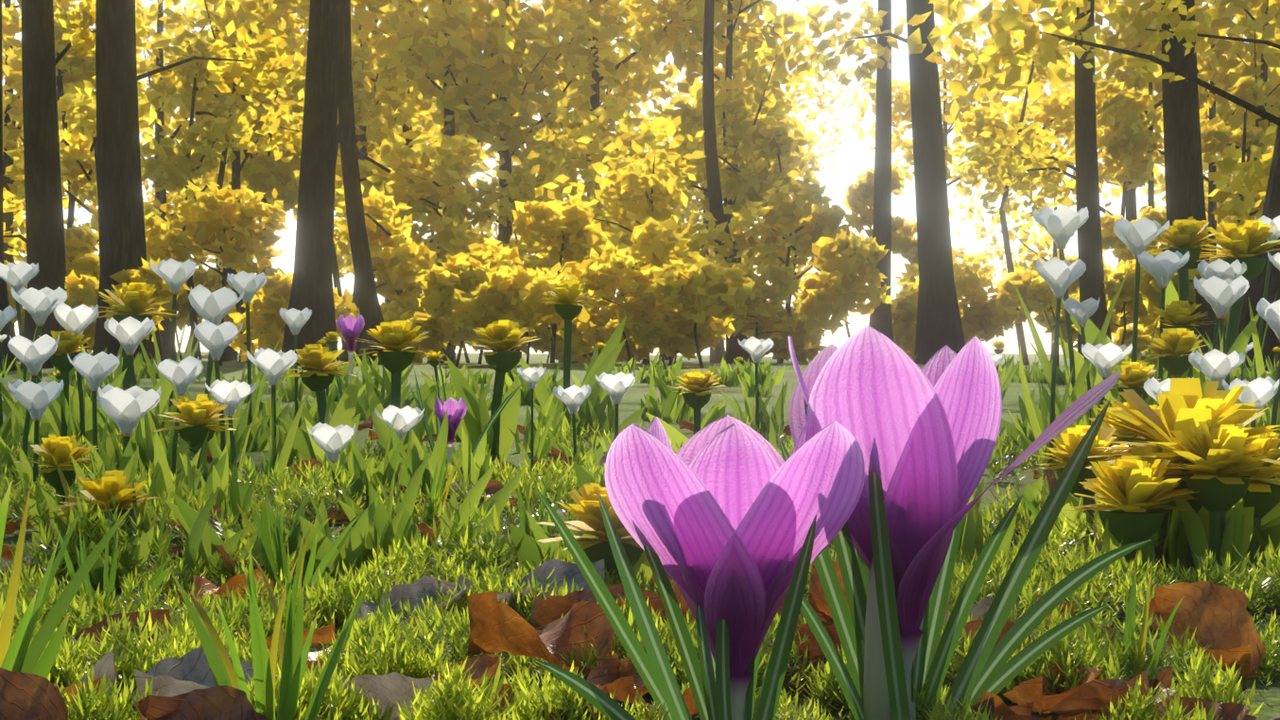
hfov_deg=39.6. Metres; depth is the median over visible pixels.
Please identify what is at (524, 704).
moss
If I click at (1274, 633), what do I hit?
moss
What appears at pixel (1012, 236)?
tree
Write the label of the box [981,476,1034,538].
moss
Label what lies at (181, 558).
moss
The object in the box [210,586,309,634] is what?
moss
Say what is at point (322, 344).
yellow flower
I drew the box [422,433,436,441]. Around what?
dry leaf
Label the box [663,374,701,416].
herb
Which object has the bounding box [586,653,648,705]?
dry leaf
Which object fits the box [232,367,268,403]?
herb
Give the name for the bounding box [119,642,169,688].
moss
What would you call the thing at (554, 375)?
herb
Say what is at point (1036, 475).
dry leaf
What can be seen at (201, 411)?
yellow flower
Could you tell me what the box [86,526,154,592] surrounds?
herb
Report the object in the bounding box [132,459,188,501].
moss
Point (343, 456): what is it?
herb
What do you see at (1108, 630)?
leaf bit
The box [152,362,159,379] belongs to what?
herb
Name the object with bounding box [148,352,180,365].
herb
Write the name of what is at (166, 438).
moss
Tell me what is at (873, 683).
crocus bud shoot
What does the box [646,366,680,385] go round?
herb
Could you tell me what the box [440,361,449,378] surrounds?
yellow flower
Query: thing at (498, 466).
dry leaf
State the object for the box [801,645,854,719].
moss
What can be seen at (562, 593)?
moss
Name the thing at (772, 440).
herb
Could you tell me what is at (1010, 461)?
dry leaf
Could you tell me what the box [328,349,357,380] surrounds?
herb
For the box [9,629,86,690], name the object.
moss
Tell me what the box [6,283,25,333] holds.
sapling
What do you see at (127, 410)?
white flower
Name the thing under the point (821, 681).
leaf bit
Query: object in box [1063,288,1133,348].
sapling
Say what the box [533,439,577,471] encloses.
moss
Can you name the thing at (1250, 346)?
white flower
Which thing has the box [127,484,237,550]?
moss
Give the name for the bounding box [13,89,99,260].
tree
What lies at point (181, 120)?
tree
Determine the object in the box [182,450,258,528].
herb
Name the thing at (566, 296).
yellow flower
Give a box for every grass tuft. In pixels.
[0,479,135,678]
[51,451,103,511]
[53,521,172,620]
[109,476,172,569]
[172,527,377,719]
[222,496,329,554]
[240,447,300,501]
[256,496,357,597]
[386,457,438,538]
[393,442,459,509]
[517,467,588,542]
[1012,486,1108,552]
[1077,570,1183,681]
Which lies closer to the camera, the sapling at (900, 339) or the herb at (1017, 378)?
the herb at (1017, 378)
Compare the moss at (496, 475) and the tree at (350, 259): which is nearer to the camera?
the moss at (496, 475)
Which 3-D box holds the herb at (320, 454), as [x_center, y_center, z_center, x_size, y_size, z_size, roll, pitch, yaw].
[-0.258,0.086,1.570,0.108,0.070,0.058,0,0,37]
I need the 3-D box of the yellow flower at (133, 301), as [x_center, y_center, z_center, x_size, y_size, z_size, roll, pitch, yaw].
[-0.636,0.015,2.173,0.109,0.222,0.148,0,0,43]
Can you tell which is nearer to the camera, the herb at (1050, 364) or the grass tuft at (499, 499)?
the grass tuft at (499, 499)
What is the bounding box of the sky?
[0,0,1279,401]
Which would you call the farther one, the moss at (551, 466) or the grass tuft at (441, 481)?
the moss at (551, 466)
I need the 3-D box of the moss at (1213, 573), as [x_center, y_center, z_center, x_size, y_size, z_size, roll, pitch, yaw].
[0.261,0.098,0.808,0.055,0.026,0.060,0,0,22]
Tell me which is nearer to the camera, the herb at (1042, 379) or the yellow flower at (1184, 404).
the yellow flower at (1184, 404)
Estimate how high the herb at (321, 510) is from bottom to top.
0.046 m
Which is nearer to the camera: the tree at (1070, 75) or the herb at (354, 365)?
the herb at (354, 365)
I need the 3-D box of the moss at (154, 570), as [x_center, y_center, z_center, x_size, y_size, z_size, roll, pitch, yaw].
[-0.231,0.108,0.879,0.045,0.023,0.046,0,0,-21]
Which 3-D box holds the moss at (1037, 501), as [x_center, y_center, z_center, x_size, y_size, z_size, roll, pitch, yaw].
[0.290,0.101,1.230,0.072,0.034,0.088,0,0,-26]
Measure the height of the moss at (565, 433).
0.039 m
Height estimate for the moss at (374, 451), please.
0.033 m
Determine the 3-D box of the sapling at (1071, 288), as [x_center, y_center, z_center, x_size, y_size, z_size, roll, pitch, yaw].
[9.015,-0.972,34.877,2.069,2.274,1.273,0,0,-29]
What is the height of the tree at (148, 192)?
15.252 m
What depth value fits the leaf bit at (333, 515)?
1.16 m
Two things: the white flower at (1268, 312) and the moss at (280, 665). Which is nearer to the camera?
the moss at (280, 665)
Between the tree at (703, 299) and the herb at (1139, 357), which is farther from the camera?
the tree at (703, 299)
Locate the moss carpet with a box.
[4,516,1279,719]
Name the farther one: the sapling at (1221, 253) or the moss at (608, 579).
the sapling at (1221, 253)
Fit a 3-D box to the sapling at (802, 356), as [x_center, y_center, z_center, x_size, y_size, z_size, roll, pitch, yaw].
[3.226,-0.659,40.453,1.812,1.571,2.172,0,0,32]
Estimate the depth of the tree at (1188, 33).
17.93 m
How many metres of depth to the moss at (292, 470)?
1.59 m
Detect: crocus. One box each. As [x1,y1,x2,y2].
[329,313,364,439]
[408,348,525,467]
[534,412,864,719]
[778,325,1151,719]
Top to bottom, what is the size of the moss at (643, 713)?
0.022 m
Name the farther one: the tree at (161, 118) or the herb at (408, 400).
the tree at (161, 118)
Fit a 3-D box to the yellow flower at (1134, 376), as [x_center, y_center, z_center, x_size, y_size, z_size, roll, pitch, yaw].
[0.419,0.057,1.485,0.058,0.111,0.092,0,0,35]
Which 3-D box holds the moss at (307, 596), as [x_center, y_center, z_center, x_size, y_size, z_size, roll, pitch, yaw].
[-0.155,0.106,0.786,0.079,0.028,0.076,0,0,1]
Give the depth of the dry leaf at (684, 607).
0.70 m
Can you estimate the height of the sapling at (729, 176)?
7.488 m
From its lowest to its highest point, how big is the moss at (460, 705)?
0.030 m
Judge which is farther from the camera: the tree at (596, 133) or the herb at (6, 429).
the tree at (596, 133)
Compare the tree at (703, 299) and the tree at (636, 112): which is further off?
the tree at (636, 112)
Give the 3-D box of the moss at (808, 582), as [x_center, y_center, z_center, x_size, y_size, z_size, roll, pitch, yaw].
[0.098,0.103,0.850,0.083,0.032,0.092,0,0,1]
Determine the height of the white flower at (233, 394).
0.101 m
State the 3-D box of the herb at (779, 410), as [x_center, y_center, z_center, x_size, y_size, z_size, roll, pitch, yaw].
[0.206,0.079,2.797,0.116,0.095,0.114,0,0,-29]
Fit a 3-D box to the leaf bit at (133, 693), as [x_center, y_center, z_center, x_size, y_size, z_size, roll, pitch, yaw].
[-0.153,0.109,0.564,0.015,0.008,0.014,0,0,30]
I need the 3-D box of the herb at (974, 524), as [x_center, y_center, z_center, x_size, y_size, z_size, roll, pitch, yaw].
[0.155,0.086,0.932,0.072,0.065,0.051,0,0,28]
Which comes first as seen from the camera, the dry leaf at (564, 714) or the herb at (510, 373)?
the dry leaf at (564, 714)
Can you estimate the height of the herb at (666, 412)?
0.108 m
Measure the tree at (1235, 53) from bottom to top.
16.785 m
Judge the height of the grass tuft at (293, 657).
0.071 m
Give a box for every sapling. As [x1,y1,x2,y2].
[2,75,159,353]
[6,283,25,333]
[23,223,100,289]
[53,8,95,261]
[64,269,165,346]
[86,344,94,355]
[139,35,251,360]
[144,179,289,365]
[147,261,225,360]
[163,0,305,362]
[219,266,284,362]
[225,283,279,351]
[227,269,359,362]
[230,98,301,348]
[276,31,403,362]
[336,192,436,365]
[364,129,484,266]
[380,294,446,363]
[405,308,477,362]
[416,256,497,366]
[428,228,544,363]
[439,146,566,351]
[441,237,545,363]
[448,263,561,351]
[467,341,502,352]
[507,276,551,364]
[508,326,593,363]
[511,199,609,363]
[514,121,637,361]
[520,263,598,346]
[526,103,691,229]
[534,115,706,364]
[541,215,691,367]
[585,300,657,364]
[606,198,750,360]
[613,297,697,368]
[630,312,735,363]
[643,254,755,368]
[649,251,708,365]
[656,77,769,363]
[715,261,823,364]
[730,124,812,363]
[730,170,856,360]
[747,296,826,363]
[792,228,891,338]
[841,163,917,264]
[891,275,963,352]
[894,247,1007,320]
[902,349,915,359]
[954,29,1074,365]
[958,289,1026,344]
[999,266,1079,366]
[1055,254,1112,294]
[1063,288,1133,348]
[1072,259,1158,345]
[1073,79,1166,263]
[1094,2,1209,207]
[1100,205,1167,269]
[1112,313,1166,366]
[1132,266,1204,328]
[1200,74,1271,220]
[1209,250,1229,262]
[1223,310,1228,328]
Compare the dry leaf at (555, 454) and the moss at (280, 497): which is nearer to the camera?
the moss at (280, 497)
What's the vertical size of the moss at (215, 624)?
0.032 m
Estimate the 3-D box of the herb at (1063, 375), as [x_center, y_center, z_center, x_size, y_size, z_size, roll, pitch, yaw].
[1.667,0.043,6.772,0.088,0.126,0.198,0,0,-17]
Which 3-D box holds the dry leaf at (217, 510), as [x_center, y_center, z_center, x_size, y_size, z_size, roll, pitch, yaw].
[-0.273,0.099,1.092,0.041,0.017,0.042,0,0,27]
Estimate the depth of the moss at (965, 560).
0.89 m
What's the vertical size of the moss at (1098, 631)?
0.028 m
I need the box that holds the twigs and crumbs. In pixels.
[115,499,1279,719]
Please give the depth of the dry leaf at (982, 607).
0.68 m
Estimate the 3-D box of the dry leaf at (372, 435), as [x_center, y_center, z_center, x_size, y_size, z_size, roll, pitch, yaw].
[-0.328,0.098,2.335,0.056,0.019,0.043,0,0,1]
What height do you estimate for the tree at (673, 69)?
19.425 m
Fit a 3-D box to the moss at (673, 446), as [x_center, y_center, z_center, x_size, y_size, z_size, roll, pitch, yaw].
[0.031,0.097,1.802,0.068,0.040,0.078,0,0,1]
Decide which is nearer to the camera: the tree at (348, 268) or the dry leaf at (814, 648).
the dry leaf at (814, 648)
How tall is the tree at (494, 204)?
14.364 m
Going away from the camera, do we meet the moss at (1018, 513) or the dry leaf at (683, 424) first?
the moss at (1018, 513)
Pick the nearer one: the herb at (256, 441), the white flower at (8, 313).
the white flower at (8, 313)
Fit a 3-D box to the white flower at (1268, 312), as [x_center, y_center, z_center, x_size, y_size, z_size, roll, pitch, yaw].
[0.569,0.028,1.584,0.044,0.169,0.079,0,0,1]
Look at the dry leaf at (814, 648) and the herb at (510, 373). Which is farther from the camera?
the herb at (510, 373)
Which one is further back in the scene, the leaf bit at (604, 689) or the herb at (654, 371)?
the herb at (654, 371)
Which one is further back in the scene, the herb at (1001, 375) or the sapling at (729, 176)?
the sapling at (729, 176)
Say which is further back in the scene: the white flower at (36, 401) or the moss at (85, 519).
the white flower at (36, 401)
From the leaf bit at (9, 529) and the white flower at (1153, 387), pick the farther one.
the white flower at (1153, 387)
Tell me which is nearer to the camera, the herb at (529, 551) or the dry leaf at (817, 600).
the dry leaf at (817, 600)
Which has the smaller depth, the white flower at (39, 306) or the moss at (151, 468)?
the moss at (151, 468)
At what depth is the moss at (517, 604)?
0.76 m
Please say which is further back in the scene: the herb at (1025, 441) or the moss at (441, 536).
the herb at (1025, 441)
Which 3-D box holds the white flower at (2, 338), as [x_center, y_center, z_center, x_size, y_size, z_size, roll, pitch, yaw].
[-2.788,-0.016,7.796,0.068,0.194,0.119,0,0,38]
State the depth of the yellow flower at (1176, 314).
1.85 m
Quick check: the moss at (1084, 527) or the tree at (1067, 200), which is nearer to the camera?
the moss at (1084, 527)
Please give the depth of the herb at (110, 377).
5.41 m
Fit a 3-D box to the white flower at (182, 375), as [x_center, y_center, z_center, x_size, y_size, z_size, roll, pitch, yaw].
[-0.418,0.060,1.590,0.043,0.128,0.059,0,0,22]
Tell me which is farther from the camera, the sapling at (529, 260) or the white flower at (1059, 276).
the sapling at (529, 260)
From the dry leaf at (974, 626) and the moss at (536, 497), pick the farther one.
the moss at (536, 497)
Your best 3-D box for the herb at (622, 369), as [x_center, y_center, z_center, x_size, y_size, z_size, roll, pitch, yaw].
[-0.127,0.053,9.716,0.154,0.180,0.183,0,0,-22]
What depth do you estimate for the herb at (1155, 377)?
6.04 m
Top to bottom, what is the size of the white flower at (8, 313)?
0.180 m
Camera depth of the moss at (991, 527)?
0.91 m
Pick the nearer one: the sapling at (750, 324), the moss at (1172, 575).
the moss at (1172, 575)
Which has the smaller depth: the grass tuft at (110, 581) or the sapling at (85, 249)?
the grass tuft at (110, 581)
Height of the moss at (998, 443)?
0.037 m
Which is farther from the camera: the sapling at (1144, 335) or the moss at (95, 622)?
the sapling at (1144, 335)
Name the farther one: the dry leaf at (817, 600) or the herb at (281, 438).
the herb at (281, 438)
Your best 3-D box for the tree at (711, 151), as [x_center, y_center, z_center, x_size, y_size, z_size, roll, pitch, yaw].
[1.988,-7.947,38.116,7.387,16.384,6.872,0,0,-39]
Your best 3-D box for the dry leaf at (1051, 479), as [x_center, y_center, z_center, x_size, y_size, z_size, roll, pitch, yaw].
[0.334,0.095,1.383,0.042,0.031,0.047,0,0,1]
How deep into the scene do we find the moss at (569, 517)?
1.04 m
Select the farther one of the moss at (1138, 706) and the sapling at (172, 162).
the sapling at (172, 162)
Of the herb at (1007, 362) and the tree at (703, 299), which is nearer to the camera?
the herb at (1007, 362)
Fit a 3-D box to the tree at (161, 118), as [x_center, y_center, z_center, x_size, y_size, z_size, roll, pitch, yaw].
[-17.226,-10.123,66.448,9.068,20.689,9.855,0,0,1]
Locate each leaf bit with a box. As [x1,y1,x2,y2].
[3,517,21,535]
[7,564,38,582]
[79,650,116,691]
[129,690,138,702]
[162,589,194,605]
[168,546,184,554]
[327,505,349,523]
[480,683,514,719]
[502,651,535,675]
[568,694,608,719]
[601,685,609,696]
[637,687,698,719]
[783,668,815,693]
[814,667,838,705]
[976,691,1034,717]
[1029,595,1074,635]
[1078,622,1124,650]
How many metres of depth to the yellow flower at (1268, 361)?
9.92 m
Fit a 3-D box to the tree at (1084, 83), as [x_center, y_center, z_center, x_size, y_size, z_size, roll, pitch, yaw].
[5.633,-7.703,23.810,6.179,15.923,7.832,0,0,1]
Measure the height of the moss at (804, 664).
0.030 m
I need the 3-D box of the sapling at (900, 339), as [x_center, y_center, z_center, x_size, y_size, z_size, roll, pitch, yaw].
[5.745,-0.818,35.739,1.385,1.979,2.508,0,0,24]
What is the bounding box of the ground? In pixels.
[0,351,1279,719]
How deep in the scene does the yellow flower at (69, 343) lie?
1.88 m
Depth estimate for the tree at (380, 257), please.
28.61 m
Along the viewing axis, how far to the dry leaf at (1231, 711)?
0.52 m
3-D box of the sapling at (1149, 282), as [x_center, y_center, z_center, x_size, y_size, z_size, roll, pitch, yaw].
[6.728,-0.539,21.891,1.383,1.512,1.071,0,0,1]
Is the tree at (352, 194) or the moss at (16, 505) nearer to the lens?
the moss at (16, 505)
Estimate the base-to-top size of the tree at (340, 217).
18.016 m
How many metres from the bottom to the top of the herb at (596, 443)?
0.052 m
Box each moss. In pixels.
[0,449,33,477]
[0,453,17,488]
[0,467,49,528]
[0,469,29,513]
[0,476,53,530]
[0,561,91,605]
[0,561,116,623]
[0,574,30,618]
[0,590,118,641]
[0,592,70,651]
[0,601,16,636]
[1,431,49,467]
[2,493,159,587]
[3,587,79,639]
[6,467,51,517]
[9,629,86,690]
[10,583,127,649]
[11,623,122,674]
[12,430,41,456]
[12,461,77,491]
[15,456,86,487]
[21,478,80,515]
[22,532,149,586]
[37,523,113,580]
[50,455,102,491]
[54,660,163,719]
[60,613,190,695]
[64,461,102,514]
[70,430,92,472]
[70,599,223,686]
[71,435,123,472]
[85,566,187,622]
[99,424,123,444]
[102,501,179,578]
[103,438,122,470]
[118,623,190,703]
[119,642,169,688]
[122,619,252,667]
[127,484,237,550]
[130,553,221,602]
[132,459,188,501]
[133,582,266,631]
[135,473,175,502]
[136,544,292,607]
[137,458,177,494]
[155,488,213,525]
[155,595,270,664]
[163,429,179,447]
[165,603,274,650]
[166,424,208,457]
[169,544,241,582]
[170,580,326,650]
[177,485,296,546]
[206,535,304,586]
[207,569,353,632]
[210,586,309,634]
[224,502,287,547]
[227,452,301,508]
[227,472,280,509]
[233,622,323,676]
[244,656,395,719]
[247,466,344,521]
[255,460,331,511]
[267,649,317,674]
[271,466,366,522]
[278,457,338,488]
[279,458,363,518]
[287,460,353,512]
[301,547,417,624]
[303,563,397,629]
[309,597,466,656]
[309,614,450,676]
[319,452,383,490]
[336,592,457,677]
[336,623,464,693]
[337,592,538,685]
[338,475,425,510]
[349,533,467,598]
[357,441,382,464]
[360,435,390,459]
[361,445,385,465]
[362,487,403,525]
[384,477,444,537]
[394,656,514,719]
[395,557,540,620]
[397,494,533,579]
[404,611,462,644]
[405,436,432,454]
[406,511,518,574]
[414,467,508,527]
[414,530,503,572]
[443,448,514,498]
[443,562,524,614]
[444,566,548,622]
[448,563,497,583]
[472,661,566,719]
[482,548,657,592]
[483,659,638,719]
[489,458,568,503]
[494,456,535,480]
[500,472,582,530]
[501,463,555,502]
[501,465,561,501]
[502,456,595,503]
[502,564,586,623]
[508,597,699,696]
[513,463,580,504]
[524,533,572,571]
[526,505,596,540]
[527,584,581,615]
[530,590,685,681]
[531,619,677,684]
[533,420,576,454]
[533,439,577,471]
[542,452,577,500]
[546,427,588,454]
[549,451,597,479]
[551,463,605,501]
[555,461,598,505]
[557,466,605,513]
[572,419,609,449]
[584,692,669,719]
[587,461,599,474]
[604,568,658,594]
[612,605,759,676]
[624,632,696,689]
[637,608,789,684]
[647,576,674,594]
[666,615,832,696]
[669,437,678,453]
[679,674,761,719]
[695,612,806,647]
[698,626,810,694]
[745,415,778,447]
[755,416,792,450]
[774,688,829,719]
[777,441,791,457]
[778,423,792,449]
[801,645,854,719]
[803,551,837,597]
[804,549,833,596]
[806,578,989,611]
[829,540,838,562]
[913,678,951,719]
[914,691,1003,719]
[939,583,981,684]
[947,610,973,676]
[948,548,1050,612]
[950,558,994,594]
[951,545,1044,585]
[953,539,1098,599]
[955,529,1124,603]
[956,503,1049,566]
[958,564,1106,625]
[962,579,1072,653]
[979,446,1025,485]
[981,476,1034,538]
[981,499,1032,539]
[982,488,1055,534]
[991,426,1022,459]
[993,432,1019,460]
[996,612,1130,706]
[1007,491,1049,522]
[1015,446,1044,469]
[1016,446,1066,472]
[1018,494,1072,535]
[1020,567,1157,632]
[1028,535,1174,610]
[1045,496,1156,557]
[1049,599,1174,680]
[1074,674,1221,719]
[1080,608,1210,686]
[1082,504,1111,539]
[1096,553,1219,601]
[1153,534,1164,568]
[1158,548,1273,606]
[1169,640,1264,716]
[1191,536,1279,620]
[1209,613,1279,681]
[1255,610,1279,674]
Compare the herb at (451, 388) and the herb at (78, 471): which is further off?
the herb at (451, 388)
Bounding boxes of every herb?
[0,381,59,416]
[0,382,88,421]
[0,400,21,451]
[10,410,60,451]
[32,497,82,567]
[39,477,125,525]
[47,369,90,397]
[52,364,82,380]
[69,379,102,401]
[69,445,145,500]
[71,438,191,502]
[81,345,114,375]
[83,428,203,524]
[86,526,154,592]
[96,402,197,481]
[99,358,122,388]
[125,490,165,554]
[130,351,142,386]
[133,351,157,379]
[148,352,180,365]
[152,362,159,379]
[158,403,184,439]
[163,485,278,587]
[164,408,241,449]
[169,443,229,500]
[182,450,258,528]
[227,512,307,585]
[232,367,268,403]
[238,365,263,382]
[240,413,271,452]
[241,388,288,426]
[246,402,269,435]
[255,364,294,381]
[269,410,314,459]
[275,366,304,401]
[282,498,380,580]
[291,391,319,425]
[298,417,408,484]
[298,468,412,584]
[325,387,379,420]
[325,433,419,509]
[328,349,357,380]
[328,374,347,401]
[331,363,410,412]
[332,449,376,496]
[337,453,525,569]
[341,349,415,389]
[342,375,375,398]
[346,412,437,491]
[369,357,409,383]
[378,380,416,408]
[397,409,491,500]
[419,364,481,397]
[425,390,492,440]
[433,383,453,416]
[437,364,477,385]
[444,443,488,500]
[465,372,506,410]
[469,369,493,383]
[503,360,549,392]
[503,510,595,578]
[504,364,522,382]
[507,366,553,404]
[511,364,533,380]
[515,392,579,452]
[526,362,560,383]
[536,363,563,392]
[536,523,645,563]
[545,386,645,441]
[550,431,614,470]
[561,429,606,470]
[573,432,610,486]
[614,357,633,374]
[622,349,678,383]
[640,398,667,421]
[643,369,705,424]
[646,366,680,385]
[647,355,682,384]
[652,365,684,403]
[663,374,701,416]
[691,408,736,421]
[709,363,752,387]
[718,356,743,383]
[720,380,787,436]
[732,357,770,375]
[740,405,778,435]
[741,366,774,397]
[750,362,785,384]
[769,415,794,454]
[951,476,1016,578]
[998,351,1023,381]
[998,362,1013,383]
[1000,400,1050,463]
[1006,414,1034,447]
[1012,361,1039,382]
[1014,453,1074,523]
[1016,356,1050,382]
[1018,382,1056,424]
[1033,358,1061,377]
[1034,365,1047,383]
[1051,365,1069,385]
[1056,367,1067,385]
[1119,345,1144,362]
[1144,358,1158,379]
[1237,354,1265,381]
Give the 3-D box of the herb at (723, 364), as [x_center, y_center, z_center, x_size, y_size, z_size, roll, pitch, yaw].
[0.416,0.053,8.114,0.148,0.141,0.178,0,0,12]
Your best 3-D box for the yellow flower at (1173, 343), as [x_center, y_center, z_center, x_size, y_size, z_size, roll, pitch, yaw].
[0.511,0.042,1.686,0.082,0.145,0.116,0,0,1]
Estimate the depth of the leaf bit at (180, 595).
0.83 m
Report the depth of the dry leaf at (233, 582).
0.80 m
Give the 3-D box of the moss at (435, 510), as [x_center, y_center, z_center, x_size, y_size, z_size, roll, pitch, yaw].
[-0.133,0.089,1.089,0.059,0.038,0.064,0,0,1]
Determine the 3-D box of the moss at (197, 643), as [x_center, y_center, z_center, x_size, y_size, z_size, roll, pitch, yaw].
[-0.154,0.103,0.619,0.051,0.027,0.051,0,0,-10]
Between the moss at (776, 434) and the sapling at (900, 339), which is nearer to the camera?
the moss at (776, 434)
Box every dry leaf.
[0,545,24,560]
[0,667,68,719]
[58,674,102,704]
[69,608,171,660]
[134,646,276,698]
[134,685,269,719]
[168,504,227,530]
[192,569,274,602]
[207,447,221,460]
[214,545,263,574]
[239,622,338,655]
[286,460,299,470]
[292,459,332,482]
[305,645,360,669]
[328,672,446,719]
[355,573,471,630]
[357,415,373,431]
[368,430,379,440]
[387,485,428,512]
[415,520,439,545]
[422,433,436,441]
[423,655,499,689]
[451,481,509,507]
[467,591,614,680]
[468,480,518,512]
[488,460,504,472]
[497,558,605,608]
[517,424,525,435]
[529,583,665,628]
[532,446,572,482]
[536,709,598,719]
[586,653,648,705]
[600,450,607,467]
[651,574,672,587]
[663,581,788,623]
[678,420,693,432]
[776,603,833,630]
[780,425,791,438]
[790,623,846,674]
[807,560,950,621]
[943,596,994,642]
[959,696,1052,719]
[961,620,1034,653]
[985,456,1014,475]
[1003,661,1103,713]
[1032,465,1057,480]
[1043,468,1056,493]
[1050,670,1176,719]
[1092,523,1167,570]
[1148,581,1266,678]
[1151,667,1256,719]
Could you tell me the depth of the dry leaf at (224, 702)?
0.48 m
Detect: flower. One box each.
[0,260,75,408]
[0,286,67,438]
[0,305,31,428]
[0,334,16,378]
[0,334,59,484]
[8,379,63,495]
[14,433,103,532]
[38,302,99,447]
[38,330,127,444]
[48,470,159,555]
[51,369,60,382]
[59,282,187,440]
[67,351,120,472]
[96,383,161,469]
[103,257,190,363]
[103,316,166,432]
[139,258,199,417]
[153,355,203,476]
[154,394,236,483]
[172,284,259,446]
[186,319,257,472]
[205,379,256,485]
[207,270,284,428]
[246,347,305,482]
[278,344,360,460]
[279,307,317,433]
[297,339,336,369]
[299,331,348,401]
[306,422,356,505]
[354,320,448,454]
[374,405,424,483]
[421,320,541,461]
[423,350,462,392]
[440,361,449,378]
[507,366,567,470]
[519,279,627,426]
[536,483,652,590]
[552,384,590,484]
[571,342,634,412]
[595,372,642,451]
[645,369,726,452]
[728,356,744,379]
[736,336,774,433]
[988,340,1023,400]
[990,353,1003,393]
[1012,205,1132,425]
[1019,257,1108,471]
[1023,425,1131,551]
[1058,216,1278,413]
[1060,300,1214,419]
[1061,296,1130,425]
[1063,455,1199,580]
[1074,216,1169,438]
[1081,342,1132,425]
[1085,378,1279,575]
[1089,400,1159,512]
[1097,249,1203,406]
[1099,444,1204,575]
[1110,361,1160,436]
[1141,328,1210,405]
[1142,348,1152,364]
[1143,377,1193,403]
[1147,421,1279,581]
[1164,220,1279,408]
[1178,259,1246,378]
[1188,348,1250,427]
[1193,251,1279,427]
[1193,275,1249,427]
[1222,376,1279,428]
[1235,215,1279,380]
[1235,342,1253,401]
[1242,427,1279,568]
[1256,297,1279,479]
[1264,350,1279,371]
[1265,346,1279,373]
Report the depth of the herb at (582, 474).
1.25 m
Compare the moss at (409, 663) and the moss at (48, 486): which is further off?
the moss at (48, 486)
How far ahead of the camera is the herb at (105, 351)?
8.27 m
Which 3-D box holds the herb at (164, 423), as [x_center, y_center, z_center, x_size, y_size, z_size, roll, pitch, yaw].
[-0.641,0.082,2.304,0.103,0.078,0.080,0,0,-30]
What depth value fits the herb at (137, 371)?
6.06 m
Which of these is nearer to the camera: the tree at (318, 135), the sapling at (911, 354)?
the tree at (318, 135)
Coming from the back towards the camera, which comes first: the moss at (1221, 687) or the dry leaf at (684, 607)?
the dry leaf at (684, 607)
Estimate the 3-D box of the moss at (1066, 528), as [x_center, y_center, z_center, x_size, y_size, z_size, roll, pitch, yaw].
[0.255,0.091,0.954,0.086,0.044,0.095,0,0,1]
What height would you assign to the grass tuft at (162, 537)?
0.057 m
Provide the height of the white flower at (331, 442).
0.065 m
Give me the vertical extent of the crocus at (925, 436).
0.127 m
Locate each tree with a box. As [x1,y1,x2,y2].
[0,0,17,371]
[1,0,21,51]
[1,0,85,263]
[1,0,95,225]
[1,0,158,362]
[1,47,65,211]
[2,0,149,368]
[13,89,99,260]
[82,0,248,362]
[93,0,297,366]
[136,0,307,361]
[138,127,260,353]
[144,0,354,362]
[145,13,370,352]
[148,120,291,355]
[232,0,391,365]
[274,0,432,363]
[275,34,496,302]
[280,10,442,267]
[281,0,341,365]
[288,6,489,301]
[292,21,441,360]
[298,0,631,363]
[333,100,437,302]
[333,144,353,275]
[376,0,652,351]
[420,96,627,358]
[492,0,767,363]
[519,0,668,363]
[609,103,704,360]
[615,0,805,264]
[622,0,820,262]
[653,86,777,363]
[653,111,807,353]
[663,27,819,361]
[663,67,820,268]
[674,0,761,363]
[755,42,856,359]
[786,0,965,364]
[849,0,1047,203]
[868,0,894,343]
[905,0,1279,371]
[944,0,1262,328]
[949,40,1138,360]
[957,0,1111,356]
[1016,0,1279,254]
[1059,0,1279,83]
[1141,63,1271,222]
[1147,2,1247,255]
[1154,3,1272,232]
[1160,0,1273,355]
[1194,0,1279,172]
[1231,30,1279,165]
[1233,0,1279,71]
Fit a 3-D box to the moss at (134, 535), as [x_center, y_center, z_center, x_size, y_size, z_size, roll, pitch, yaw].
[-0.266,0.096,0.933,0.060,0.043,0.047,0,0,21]
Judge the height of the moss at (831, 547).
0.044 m
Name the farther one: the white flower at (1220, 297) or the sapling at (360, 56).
the sapling at (360, 56)
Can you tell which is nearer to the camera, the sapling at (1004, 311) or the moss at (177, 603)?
the moss at (177, 603)
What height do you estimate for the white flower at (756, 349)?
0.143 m
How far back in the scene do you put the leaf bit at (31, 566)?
0.93 m
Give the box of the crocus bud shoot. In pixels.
[853,546,890,719]
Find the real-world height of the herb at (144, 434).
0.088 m

